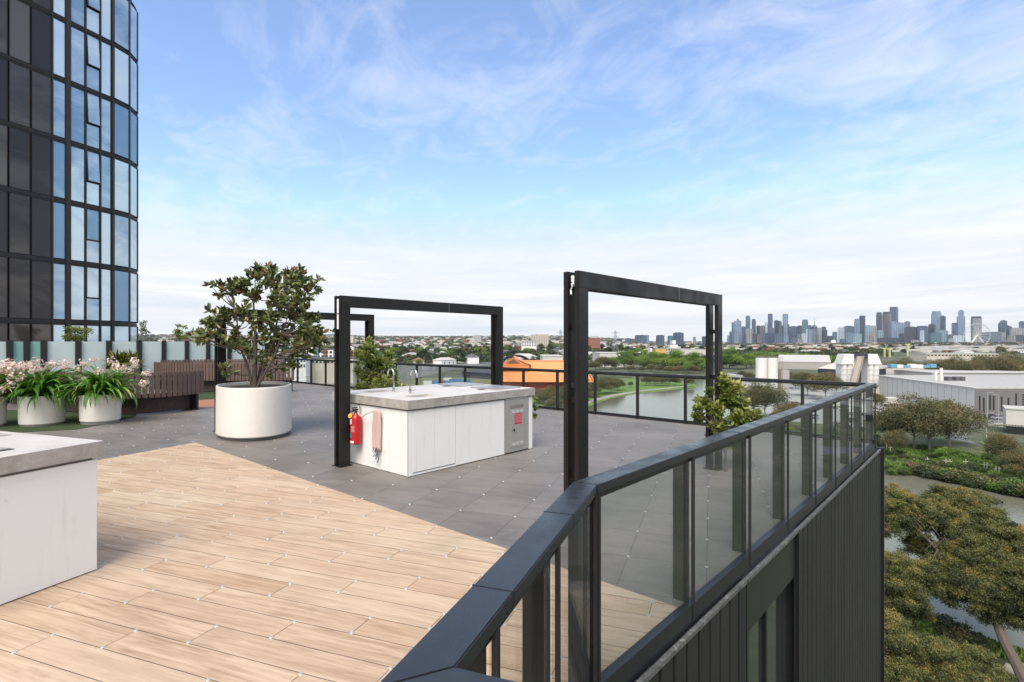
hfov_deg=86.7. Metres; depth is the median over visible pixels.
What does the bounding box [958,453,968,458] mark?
shrub
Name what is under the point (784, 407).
gum tree
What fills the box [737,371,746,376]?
gum tree
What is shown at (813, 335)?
skyscraper
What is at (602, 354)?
apartment block
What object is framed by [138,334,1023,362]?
distant woodland
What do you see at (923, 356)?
apartment block
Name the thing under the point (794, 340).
city building
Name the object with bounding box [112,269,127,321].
window
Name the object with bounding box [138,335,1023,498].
ground
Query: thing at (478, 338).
apartment block
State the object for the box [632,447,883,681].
terrace building
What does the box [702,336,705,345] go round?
city building
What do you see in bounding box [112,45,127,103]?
window
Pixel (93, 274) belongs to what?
window
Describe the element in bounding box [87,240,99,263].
window
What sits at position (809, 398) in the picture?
factory yard
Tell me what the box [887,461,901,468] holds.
shrub
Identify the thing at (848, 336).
skyscraper
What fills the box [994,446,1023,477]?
tree
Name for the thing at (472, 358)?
suburban house
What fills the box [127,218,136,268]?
window
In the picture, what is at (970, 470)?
shrub
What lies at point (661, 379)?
gum tree
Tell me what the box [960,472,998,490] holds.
shrub
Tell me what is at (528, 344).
apartment block
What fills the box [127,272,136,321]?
window
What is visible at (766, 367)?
twin silos
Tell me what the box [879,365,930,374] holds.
shed
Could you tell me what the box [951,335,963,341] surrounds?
city building
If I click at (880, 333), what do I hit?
skyscraper
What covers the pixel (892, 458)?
shrub
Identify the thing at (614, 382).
gum tree
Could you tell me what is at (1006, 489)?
shrub
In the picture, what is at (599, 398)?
park path
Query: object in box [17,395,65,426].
round planter
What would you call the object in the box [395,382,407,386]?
shrub
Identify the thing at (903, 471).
shrub
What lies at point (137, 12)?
window
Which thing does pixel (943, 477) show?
shrub
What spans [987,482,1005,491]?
shrub
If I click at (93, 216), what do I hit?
window
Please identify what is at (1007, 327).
skyscraper
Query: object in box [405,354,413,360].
suburban tree
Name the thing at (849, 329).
skyscraper
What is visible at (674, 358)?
leafy tree
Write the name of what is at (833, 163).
sky
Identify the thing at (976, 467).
shrub
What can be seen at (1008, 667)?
river path
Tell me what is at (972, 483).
shrub
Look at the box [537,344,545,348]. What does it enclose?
suburban tree
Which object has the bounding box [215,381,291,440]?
oval planter
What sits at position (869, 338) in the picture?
city building
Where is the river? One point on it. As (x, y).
(668, 404)
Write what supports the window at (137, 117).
in the apartment tower
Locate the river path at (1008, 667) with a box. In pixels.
[1002,663,1015,681]
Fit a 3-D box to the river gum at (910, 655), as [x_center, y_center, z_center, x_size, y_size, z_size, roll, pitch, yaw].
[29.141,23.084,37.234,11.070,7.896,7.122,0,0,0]
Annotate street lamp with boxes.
[995,394,998,422]
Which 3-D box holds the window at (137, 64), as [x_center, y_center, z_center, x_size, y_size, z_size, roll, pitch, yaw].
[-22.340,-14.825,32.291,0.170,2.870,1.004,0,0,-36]
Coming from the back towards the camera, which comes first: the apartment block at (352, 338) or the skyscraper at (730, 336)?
the skyscraper at (730, 336)
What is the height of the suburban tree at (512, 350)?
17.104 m
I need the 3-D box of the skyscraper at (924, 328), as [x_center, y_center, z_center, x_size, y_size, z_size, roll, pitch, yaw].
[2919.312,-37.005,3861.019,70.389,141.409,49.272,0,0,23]
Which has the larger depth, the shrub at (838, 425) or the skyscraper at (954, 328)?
the skyscraper at (954, 328)
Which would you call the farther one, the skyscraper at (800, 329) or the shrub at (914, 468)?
the skyscraper at (800, 329)
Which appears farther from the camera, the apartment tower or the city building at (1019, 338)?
the city building at (1019, 338)
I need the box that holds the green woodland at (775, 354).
[750,350,836,361]
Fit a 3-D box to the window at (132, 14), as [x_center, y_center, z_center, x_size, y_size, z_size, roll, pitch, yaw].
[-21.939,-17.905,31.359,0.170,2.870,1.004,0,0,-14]
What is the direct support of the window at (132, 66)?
in the apartment tower
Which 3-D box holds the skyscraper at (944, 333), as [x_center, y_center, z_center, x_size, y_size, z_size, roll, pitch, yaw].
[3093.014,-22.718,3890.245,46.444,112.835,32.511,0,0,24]
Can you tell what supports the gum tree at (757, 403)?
on the factory yard at (809, 398)
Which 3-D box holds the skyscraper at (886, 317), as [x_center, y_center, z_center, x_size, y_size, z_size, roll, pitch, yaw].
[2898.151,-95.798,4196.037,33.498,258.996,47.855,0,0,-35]
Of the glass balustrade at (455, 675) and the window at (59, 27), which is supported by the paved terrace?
the glass balustrade at (455, 675)
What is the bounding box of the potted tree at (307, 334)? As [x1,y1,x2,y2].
[184,260,333,386]
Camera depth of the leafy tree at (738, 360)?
508.57 m
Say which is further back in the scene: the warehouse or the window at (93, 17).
the warehouse
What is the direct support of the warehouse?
on the ground at (976, 437)
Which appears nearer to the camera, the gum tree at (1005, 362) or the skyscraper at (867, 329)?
the gum tree at (1005, 362)
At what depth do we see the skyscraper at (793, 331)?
3708.12 m
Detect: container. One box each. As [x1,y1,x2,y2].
[423,381,431,384]
[449,379,460,382]
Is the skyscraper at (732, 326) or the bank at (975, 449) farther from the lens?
the skyscraper at (732, 326)
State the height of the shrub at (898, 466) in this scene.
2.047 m
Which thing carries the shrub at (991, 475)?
on the ground at (976, 437)
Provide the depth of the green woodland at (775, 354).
785.20 m
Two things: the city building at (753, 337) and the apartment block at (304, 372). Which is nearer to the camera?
the apartment block at (304, 372)
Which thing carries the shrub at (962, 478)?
on the ground at (976, 437)
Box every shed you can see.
[713,373,742,382]
[778,355,830,369]
[818,363,885,381]
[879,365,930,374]
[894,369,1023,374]
[1002,405,1023,434]
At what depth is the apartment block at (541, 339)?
1250.00 m
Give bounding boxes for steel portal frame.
[214,309,373,431]
[332,295,502,467]
[564,270,723,490]
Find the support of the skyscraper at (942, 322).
on the ground at (976, 437)
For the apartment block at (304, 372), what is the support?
on the ground at (976, 437)
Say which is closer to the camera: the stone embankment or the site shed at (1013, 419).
the site shed at (1013, 419)
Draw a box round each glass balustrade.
[273,357,876,446]
[380,482,597,681]
[402,668,514,681]
[575,383,876,681]
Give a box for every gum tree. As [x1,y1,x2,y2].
[532,389,554,404]
[542,395,563,407]
[543,384,555,395]
[549,385,563,407]
[588,378,603,391]
[590,361,603,367]
[593,356,617,369]
[597,377,613,393]
[606,378,621,392]
[612,376,625,389]
[625,366,636,371]
[639,377,650,384]
[645,364,655,371]
[654,366,663,369]
[654,377,669,385]
[663,366,673,372]
[670,378,681,382]
[671,366,685,373]
[687,365,700,373]
[687,379,694,386]
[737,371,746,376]
[742,390,769,408]
[743,372,755,377]
[743,382,793,417]
[771,401,800,418]
[789,370,820,395]
[804,371,848,396]
[862,409,912,433]
[873,391,961,446]
[873,392,887,407]
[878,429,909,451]
[888,397,978,449]
[891,357,914,364]
[920,358,942,369]
[922,396,997,445]
[935,358,964,369]
[941,355,976,370]
[966,359,993,370]
[968,355,987,361]
[974,355,1002,370]
[982,431,1023,471]
[984,355,1023,370]
[990,349,1023,359]
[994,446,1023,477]
[1006,355,1023,370]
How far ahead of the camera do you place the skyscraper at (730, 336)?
3806.40 m
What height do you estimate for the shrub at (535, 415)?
0.773 m
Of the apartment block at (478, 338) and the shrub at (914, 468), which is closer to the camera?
the shrub at (914, 468)
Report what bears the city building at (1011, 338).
on the ground at (976, 437)
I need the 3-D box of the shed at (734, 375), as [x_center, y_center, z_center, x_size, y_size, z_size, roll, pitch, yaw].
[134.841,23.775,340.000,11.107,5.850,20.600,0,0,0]
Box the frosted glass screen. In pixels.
[0,340,268,385]
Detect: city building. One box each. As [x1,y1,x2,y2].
[625,338,630,342]
[635,335,646,343]
[656,335,663,345]
[667,336,672,345]
[673,332,683,344]
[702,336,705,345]
[733,333,737,343]
[752,333,755,342]
[757,334,763,342]
[773,333,783,342]
[791,338,797,342]
[801,333,806,342]
[827,336,833,342]
[852,333,861,341]
[866,335,873,342]
[877,338,898,342]
[899,333,905,341]
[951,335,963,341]
[1007,335,1015,341]
[1014,335,1023,341]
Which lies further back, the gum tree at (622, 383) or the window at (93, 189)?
the gum tree at (622, 383)
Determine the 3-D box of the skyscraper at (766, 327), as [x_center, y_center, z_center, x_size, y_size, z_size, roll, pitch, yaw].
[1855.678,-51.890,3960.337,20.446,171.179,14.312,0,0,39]
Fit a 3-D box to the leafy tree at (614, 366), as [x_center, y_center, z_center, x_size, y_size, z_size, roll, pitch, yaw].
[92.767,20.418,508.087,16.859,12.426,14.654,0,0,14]
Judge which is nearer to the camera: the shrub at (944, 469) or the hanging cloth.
the hanging cloth
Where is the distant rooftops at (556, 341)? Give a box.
[158,334,1023,351]
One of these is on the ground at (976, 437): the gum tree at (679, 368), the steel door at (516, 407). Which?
the gum tree at (679, 368)
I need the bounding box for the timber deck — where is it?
[0,442,676,681]
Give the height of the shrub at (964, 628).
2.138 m
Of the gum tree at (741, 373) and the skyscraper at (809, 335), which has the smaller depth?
the gum tree at (741, 373)
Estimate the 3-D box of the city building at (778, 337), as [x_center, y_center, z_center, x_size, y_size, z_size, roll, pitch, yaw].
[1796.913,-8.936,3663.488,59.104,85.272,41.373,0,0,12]
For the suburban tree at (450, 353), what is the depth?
750.67 m
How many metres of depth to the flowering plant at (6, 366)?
10.65 m
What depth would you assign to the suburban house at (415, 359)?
626.13 m
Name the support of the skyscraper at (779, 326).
on the ground at (976, 437)
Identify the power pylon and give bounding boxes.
[557,331,563,357]
[612,330,617,351]
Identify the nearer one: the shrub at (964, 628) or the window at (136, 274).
the window at (136, 274)
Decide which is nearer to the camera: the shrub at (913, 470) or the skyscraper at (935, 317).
the shrub at (913, 470)
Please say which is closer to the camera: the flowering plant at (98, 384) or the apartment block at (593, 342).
the flowering plant at (98, 384)
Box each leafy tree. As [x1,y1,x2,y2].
[605,357,619,368]
[614,350,635,368]
[634,354,652,366]
[645,351,662,365]
[658,356,677,366]
[662,349,690,366]
[680,355,693,370]
[682,361,694,370]
[686,351,705,370]
[694,357,705,370]
[698,363,705,370]
[722,347,743,368]
[727,354,748,368]
[736,353,755,368]
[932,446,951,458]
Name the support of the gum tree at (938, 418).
on the bank at (975, 449)
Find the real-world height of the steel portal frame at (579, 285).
2.316 m
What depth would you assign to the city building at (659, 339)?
2289.40 m
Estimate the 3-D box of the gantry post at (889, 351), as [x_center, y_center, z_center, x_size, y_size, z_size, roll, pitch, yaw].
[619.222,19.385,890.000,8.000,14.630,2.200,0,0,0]
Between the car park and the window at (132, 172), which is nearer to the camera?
the window at (132, 172)
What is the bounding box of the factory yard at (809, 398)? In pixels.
[725,376,1002,427]
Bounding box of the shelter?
[462,369,490,378]
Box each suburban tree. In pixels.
[398,348,406,353]
[399,345,409,350]
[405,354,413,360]
[416,348,430,357]
[445,350,454,355]
[453,347,467,356]
[503,351,511,355]
[509,348,518,353]
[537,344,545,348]
[545,343,553,348]
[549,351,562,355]
[603,347,614,351]
[996,346,1006,354]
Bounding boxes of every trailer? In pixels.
[833,399,852,406]
[849,404,862,415]
[879,397,897,405]
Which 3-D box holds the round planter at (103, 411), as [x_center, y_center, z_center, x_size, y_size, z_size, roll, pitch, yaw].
[-8.562,1.399,11.291,0.718,0.599,0.718,0,0,-30]
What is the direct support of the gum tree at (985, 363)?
on the ground at (976, 437)
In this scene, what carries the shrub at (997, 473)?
on the ground at (976, 437)
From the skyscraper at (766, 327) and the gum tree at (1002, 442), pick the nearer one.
the gum tree at (1002, 442)
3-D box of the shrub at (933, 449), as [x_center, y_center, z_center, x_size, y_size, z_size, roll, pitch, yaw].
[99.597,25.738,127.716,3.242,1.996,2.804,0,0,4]
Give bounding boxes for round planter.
[0,396,6,425]
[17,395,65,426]
[78,394,120,424]
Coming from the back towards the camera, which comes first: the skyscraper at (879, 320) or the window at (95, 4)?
the skyscraper at (879, 320)
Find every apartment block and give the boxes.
[278,356,316,381]
[308,349,333,356]
[312,357,360,383]
[323,349,326,356]
[350,335,354,343]
[475,335,481,343]
[521,341,535,349]
[531,334,547,349]
[540,355,563,359]
[588,338,599,348]
[592,352,623,366]
[652,348,665,352]
[664,348,679,354]
[668,344,677,347]
[677,349,705,355]
[910,353,998,361]
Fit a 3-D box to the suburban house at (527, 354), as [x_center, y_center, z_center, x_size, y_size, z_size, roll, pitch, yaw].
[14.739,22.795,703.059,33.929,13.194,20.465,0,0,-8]
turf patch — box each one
[0,410,136,431]
[199,391,213,399]
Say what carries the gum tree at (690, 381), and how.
on the park lawn at (642, 386)
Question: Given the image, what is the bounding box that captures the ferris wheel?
[964,323,990,342]
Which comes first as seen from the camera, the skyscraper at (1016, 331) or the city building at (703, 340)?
the city building at (703, 340)
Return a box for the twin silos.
[756,356,788,389]
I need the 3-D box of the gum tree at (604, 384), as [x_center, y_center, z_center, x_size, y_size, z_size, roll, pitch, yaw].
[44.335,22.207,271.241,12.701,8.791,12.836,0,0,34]
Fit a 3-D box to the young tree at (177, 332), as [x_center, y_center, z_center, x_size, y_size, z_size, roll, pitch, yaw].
[-16.508,0.406,27.067,0.729,2.591,0.522,0,0,-16]
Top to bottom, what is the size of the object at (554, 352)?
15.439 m
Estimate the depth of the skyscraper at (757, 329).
3942.95 m
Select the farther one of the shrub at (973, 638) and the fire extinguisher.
the shrub at (973, 638)
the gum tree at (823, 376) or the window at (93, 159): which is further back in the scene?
the gum tree at (823, 376)
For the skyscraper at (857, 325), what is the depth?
3991.10 m
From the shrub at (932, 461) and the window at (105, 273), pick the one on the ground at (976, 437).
the shrub at (932, 461)
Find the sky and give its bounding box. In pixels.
[132,0,1023,341]
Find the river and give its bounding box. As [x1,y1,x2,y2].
[588,372,1023,649]
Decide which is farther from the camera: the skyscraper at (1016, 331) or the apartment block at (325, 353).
the skyscraper at (1016, 331)
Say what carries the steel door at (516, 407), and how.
in the barbecue bench at (428, 428)
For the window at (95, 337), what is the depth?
29.04 m
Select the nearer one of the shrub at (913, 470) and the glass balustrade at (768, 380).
the glass balustrade at (768, 380)
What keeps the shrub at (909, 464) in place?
on the ground at (976, 437)
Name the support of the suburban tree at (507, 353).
on the ground at (976, 437)
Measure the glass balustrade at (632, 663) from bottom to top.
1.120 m
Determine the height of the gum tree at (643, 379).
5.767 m
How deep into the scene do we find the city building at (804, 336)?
3750.30 m
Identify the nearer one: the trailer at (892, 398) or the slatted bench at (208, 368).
the slatted bench at (208, 368)
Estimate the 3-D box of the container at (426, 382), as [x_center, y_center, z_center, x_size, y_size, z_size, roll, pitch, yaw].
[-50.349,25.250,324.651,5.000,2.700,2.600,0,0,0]
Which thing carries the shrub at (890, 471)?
on the ground at (976, 437)
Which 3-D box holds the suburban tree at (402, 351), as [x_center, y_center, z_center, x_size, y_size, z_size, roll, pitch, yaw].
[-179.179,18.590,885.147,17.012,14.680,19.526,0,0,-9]
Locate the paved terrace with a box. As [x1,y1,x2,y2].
[7,383,869,672]
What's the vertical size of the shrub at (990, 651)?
1.424 m
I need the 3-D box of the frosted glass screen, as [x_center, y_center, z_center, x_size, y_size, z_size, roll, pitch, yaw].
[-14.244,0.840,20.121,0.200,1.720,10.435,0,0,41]
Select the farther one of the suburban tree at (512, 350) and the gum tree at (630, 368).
the suburban tree at (512, 350)
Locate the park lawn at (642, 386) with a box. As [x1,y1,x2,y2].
[532,378,697,407]
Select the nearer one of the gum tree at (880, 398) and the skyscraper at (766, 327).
the gum tree at (880, 398)
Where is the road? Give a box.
[950,419,1002,444]
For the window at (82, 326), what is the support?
in the apartment tower
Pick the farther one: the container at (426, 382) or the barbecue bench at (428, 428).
the container at (426, 382)
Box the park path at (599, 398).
[588,386,683,403]
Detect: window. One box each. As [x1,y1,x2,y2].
[53,0,65,17]
[53,17,65,78]
[53,79,65,138]
[53,140,65,198]
[53,201,65,258]
[53,263,65,319]
[53,324,65,341]
[71,0,84,27]
[71,26,84,86]
[71,86,84,144]
[71,146,84,202]
[71,205,84,261]
[71,265,84,319]
[71,325,84,341]
[87,0,100,11]
[87,7,99,34]
[87,34,100,69]
[87,65,99,92]
[87,92,100,126]
[87,123,99,149]
[87,150,100,183]
[87,181,99,206]
[87,209,99,240]
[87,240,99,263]
[87,267,99,297]
[87,298,99,320]
[87,325,99,341]
[101,0,110,40]
[101,41,110,96]
[101,98,110,152]
[101,155,110,208]
[101,212,110,264]
[101,269,110,320]
[101,325,110,341]
[112,0,127,49]
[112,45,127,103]
[112,101,127,158]
[112,157,127,212]
[112,213,127,266]
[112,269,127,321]
[112,325,127,341]
[127,1,136,59]
[127,55,136,111]
[127,109,136,163]
[127,163,136,216]
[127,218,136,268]
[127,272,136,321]
[127,326,136,341]
[135,12,137,61]
[135,64,137,113]
[135,117,137,165]
[135,169,137,218]
[135,221,137,270]
[135,274,137,322]
[749,582,790,681]
[979,396,980,410]
[989,395,990,409]
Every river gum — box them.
[884,481,1023,681]
[884,549,949,633]
[884,608,1018,681]
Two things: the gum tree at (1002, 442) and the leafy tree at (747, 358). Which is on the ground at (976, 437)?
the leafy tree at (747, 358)
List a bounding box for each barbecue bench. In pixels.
[0,431,103,604]
[332,368,534,476]
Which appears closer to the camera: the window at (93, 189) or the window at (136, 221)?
the window at (93, 189)
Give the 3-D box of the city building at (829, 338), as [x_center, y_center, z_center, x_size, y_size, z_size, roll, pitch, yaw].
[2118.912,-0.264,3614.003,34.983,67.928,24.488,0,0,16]
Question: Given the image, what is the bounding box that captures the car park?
[384,377,490,385]
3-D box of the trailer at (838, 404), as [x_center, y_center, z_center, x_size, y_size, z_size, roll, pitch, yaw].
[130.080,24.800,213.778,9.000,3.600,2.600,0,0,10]
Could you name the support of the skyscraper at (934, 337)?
on the ground at (976, 437)
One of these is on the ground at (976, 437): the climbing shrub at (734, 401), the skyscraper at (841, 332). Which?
the skyscraper at (841, 332)
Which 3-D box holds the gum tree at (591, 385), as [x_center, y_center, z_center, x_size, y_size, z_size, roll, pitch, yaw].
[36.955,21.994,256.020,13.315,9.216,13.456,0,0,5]
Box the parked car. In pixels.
[991,415,1002,419]
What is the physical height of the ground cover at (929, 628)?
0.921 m
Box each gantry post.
[887,348,892,356]
[905,344,909,355]
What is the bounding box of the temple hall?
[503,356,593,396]
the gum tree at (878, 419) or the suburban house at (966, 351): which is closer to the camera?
the gum tree at (878, 419)
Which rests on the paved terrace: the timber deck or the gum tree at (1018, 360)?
the timber deck
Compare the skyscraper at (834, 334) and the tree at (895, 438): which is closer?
the tree at (895, 438)
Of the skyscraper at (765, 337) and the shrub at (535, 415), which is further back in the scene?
the skyscraper at (765, 337)
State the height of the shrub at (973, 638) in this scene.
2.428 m
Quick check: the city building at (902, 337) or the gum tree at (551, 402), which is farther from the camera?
the city building at (902, 337)
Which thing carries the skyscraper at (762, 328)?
on the ground at (976, 437)
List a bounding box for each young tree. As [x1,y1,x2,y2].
[61,324,93,341]
[138,320,149,339]
[172,323,189,345]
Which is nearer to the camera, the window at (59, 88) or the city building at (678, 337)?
the window at (59, 88)
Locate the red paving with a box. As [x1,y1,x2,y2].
[199,399,213,408]
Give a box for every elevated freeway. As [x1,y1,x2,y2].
[887,348,1023,353]
[892,346,1023,351]
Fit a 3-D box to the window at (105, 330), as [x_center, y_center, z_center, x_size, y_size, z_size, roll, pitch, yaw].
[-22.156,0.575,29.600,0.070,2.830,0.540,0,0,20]
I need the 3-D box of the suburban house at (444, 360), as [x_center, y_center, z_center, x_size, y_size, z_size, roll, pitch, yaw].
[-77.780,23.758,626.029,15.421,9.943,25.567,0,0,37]
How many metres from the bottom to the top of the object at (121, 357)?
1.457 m
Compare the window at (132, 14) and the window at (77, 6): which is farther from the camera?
the window at (132, 14)
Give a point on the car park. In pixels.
(473, 380)
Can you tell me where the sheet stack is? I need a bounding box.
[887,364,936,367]
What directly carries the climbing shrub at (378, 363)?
on the paved terrace
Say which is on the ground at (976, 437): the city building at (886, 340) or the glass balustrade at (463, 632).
the city building at (886, 340)
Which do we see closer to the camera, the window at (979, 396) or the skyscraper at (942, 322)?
the window at (979, 396)
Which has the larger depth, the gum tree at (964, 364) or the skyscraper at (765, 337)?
the skyscraper at (765, 337)
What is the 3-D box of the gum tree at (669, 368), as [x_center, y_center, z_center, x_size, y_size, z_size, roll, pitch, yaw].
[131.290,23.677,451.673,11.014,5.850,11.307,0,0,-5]
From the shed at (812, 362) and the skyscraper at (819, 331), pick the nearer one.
the shed at (812, 362)
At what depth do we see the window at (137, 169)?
31.91 m
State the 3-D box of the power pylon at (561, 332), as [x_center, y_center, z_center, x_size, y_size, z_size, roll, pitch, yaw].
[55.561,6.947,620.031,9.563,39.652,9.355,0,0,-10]
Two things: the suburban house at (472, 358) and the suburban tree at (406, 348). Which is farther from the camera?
the suburban tree at (406, 348)
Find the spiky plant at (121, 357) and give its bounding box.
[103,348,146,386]
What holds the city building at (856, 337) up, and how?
on the ground at (976, 437)
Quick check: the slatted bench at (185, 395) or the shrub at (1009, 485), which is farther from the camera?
the shrub at (1009, 485)
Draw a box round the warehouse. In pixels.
[878,368,1023,417]
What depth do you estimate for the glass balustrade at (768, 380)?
11.99 m
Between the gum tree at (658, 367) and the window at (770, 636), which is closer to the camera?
the window at (770, 636)
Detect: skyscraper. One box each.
[729,331,731,342]
[731,322,733,342]
[734,321,736,332]
[737,319,740,334]
[741,326,745,343]
[746,316,749,328]
[746,329,752,342]
[752,319,755,332]
[756,325,759,342]
[760,325,764,333]
[762,333,767,342]
[765,322,767,332]
[768,314,772,342]
[769,328,773,342]
[774,320,778,333]
[778,321,781,332]
[783,314,787,342]
[789,326,797,342]
[797,325,802,333]
[802,319,807,332]
[808,329,811,342]
[811,329,815,342]
[816,328,821,342]
[822,330,826,342]
[832,332,836,342]
[838,327,844,342]
[843,326,854,333]
[845,333,851,342]
[854,319,859,332]
[859,316,864,342]
[864,325,871,342]
[872,326,876,342]
[876,312,881,329]
[877,330,883,337]
[882,312,890,337]
[888,321,906,337]
[890,307,897,321]
[904,326,915,342]
[916,326,928,341]
[920,330,924,341]
[928,324,934,332]
[928,333,940,341]
[931,311,941,332]
[939,330,947,341]
[940,316,945,329]
[951,323,957,334]
[957,315,964,341]
[971,316,981,341]
[981,332,1005,341]
[1000,320,1006,331]
[1005,325,1011,339]
[1009,328,1023,334]
[1019,321,1023,327]
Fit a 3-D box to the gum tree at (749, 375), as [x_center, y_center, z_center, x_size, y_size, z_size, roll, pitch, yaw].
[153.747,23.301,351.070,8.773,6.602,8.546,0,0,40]
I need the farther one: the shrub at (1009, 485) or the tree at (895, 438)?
the tree at (895, 438)
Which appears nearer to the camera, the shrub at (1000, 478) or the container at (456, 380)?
the shrub at (1000, 478)
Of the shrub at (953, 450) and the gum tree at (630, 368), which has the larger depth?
the gum tree at (630, 368)
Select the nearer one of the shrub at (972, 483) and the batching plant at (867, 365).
the shrub at (972, 483)
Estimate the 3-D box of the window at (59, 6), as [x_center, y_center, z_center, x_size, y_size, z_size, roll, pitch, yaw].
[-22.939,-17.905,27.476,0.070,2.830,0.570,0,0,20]
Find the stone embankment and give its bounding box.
[331,361,490,385]
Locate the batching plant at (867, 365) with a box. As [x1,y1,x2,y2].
[834,353,880,392]
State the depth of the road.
154.17 m
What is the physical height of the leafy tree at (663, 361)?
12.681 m
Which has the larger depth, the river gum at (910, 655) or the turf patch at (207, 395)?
the river gum at (910, 655)
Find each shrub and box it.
[352,335,399,389]
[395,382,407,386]
[532,396,539,418]
[690,372,764,471]
[785,423,797,429]
[833,421,850,429]
[884,468,898,475]
[886,456,901,461]
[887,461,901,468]
[891,452,906,457]
[893,448,905,453]
[893,465,912,473]
[897,467,911,474]
[898,461,920,467]
[905,455,921,460]
[906,463,947,472]
[907,460,930,469]
[908,463,940,473]
[911,460,932,472]
[916,456,939,462]
[917,467,964,479]
[925,458,946,466]
[927,447,938,451]
[932,467,973,479]
[932,615,993,648]
[933,613,962,636]
[934,620,974,645]
[935,468,982,479]
[938,468,966,482]
[938,468,967,484]
[941,470,981,481]
[942,462,955,468]
[946,458,964,464]
[948,447,963,454]
[954,462,977,468]
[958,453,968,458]
[958,477,975,484]
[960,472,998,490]
[962,478,980,488]
[966,644,998,662]
[972,465,993,472]
[979,452,996,459]
[979,480,1003,491]
[987,470,1006,476]
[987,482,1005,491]
[988,473,1009,477]
[993,479,1023,495]
[997,477,1022,495]
[997,478,1023,494]
[999,482,1023,494]
[1005,474,1023,479]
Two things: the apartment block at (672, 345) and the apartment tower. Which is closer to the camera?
the apartment tower
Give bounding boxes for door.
[413,409,434,472]
[435,406,454,467]
[509,399,524,450]
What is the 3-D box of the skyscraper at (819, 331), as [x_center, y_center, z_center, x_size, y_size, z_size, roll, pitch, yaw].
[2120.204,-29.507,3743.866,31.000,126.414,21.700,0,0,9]
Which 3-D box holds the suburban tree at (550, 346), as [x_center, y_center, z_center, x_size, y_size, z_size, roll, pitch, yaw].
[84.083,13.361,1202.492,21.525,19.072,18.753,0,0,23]
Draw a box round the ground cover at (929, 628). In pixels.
[880,439,1023,665]
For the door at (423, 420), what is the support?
in the barbecue bench at (428, 428)
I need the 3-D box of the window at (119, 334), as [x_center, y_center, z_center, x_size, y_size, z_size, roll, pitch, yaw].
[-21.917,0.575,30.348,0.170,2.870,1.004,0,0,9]
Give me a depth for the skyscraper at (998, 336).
3631.89 m
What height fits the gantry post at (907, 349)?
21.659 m
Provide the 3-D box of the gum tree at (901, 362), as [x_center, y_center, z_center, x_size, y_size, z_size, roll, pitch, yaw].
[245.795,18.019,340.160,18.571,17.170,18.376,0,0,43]
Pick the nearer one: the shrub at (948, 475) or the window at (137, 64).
the window at (137, 64)
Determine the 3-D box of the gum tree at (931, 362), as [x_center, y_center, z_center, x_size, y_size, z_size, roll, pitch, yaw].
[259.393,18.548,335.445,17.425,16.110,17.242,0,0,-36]
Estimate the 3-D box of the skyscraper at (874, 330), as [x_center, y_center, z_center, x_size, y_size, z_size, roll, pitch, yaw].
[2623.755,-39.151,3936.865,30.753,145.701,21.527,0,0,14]
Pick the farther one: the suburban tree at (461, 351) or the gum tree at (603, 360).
the suburban tree at (461, 351)
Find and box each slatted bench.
[0,370,203,413]
[154,362,293,390]
[160,359,284,377]
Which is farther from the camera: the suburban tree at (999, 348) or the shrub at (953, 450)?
the suburban tree at (999, 348)
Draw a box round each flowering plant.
[0,356,87,414]
[0,358,27,403]
[46,355,151,413]
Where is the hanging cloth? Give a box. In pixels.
[358,409,380,462]
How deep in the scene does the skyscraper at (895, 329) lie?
4014.27 m
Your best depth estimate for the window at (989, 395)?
187.60 m
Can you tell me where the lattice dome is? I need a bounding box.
[503,354,529,361]
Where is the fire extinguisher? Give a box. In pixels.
[348,405,361,444]
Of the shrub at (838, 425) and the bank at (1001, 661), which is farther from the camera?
the shrub at (838, 425)
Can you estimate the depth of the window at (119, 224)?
30.26 m
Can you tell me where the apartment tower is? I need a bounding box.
[0,0,137,341]
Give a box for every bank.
[789,421,1023,497]
[940,637,1023,665]
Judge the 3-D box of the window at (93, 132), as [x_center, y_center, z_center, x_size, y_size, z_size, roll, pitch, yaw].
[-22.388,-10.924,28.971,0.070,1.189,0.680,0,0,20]
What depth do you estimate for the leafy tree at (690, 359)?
483.96 m
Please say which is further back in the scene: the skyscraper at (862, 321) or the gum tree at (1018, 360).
the skyscraper at (862, 321)
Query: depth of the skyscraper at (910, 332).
3891.17 m
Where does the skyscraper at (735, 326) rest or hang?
on the ground at (976, 437)
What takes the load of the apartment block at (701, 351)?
on the ground at (976, 437)
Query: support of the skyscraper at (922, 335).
on the ground at (976, 437)
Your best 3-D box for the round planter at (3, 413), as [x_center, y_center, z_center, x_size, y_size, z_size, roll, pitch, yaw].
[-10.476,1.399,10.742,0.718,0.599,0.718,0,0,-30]
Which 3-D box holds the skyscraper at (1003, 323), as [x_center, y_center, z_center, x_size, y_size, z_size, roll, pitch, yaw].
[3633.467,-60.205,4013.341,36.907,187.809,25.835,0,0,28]
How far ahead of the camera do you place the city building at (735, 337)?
3763.46 m
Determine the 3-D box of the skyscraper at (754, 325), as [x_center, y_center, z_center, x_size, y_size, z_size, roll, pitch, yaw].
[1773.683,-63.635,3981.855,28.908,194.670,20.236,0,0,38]
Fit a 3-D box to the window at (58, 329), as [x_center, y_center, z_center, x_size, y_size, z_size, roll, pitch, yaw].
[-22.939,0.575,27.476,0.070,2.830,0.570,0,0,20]
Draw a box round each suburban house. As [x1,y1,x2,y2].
[413,357,423,363]
[433,357,456,363]
[465,354,478,363]
[514,353,537,356]
[960,350,973,352]

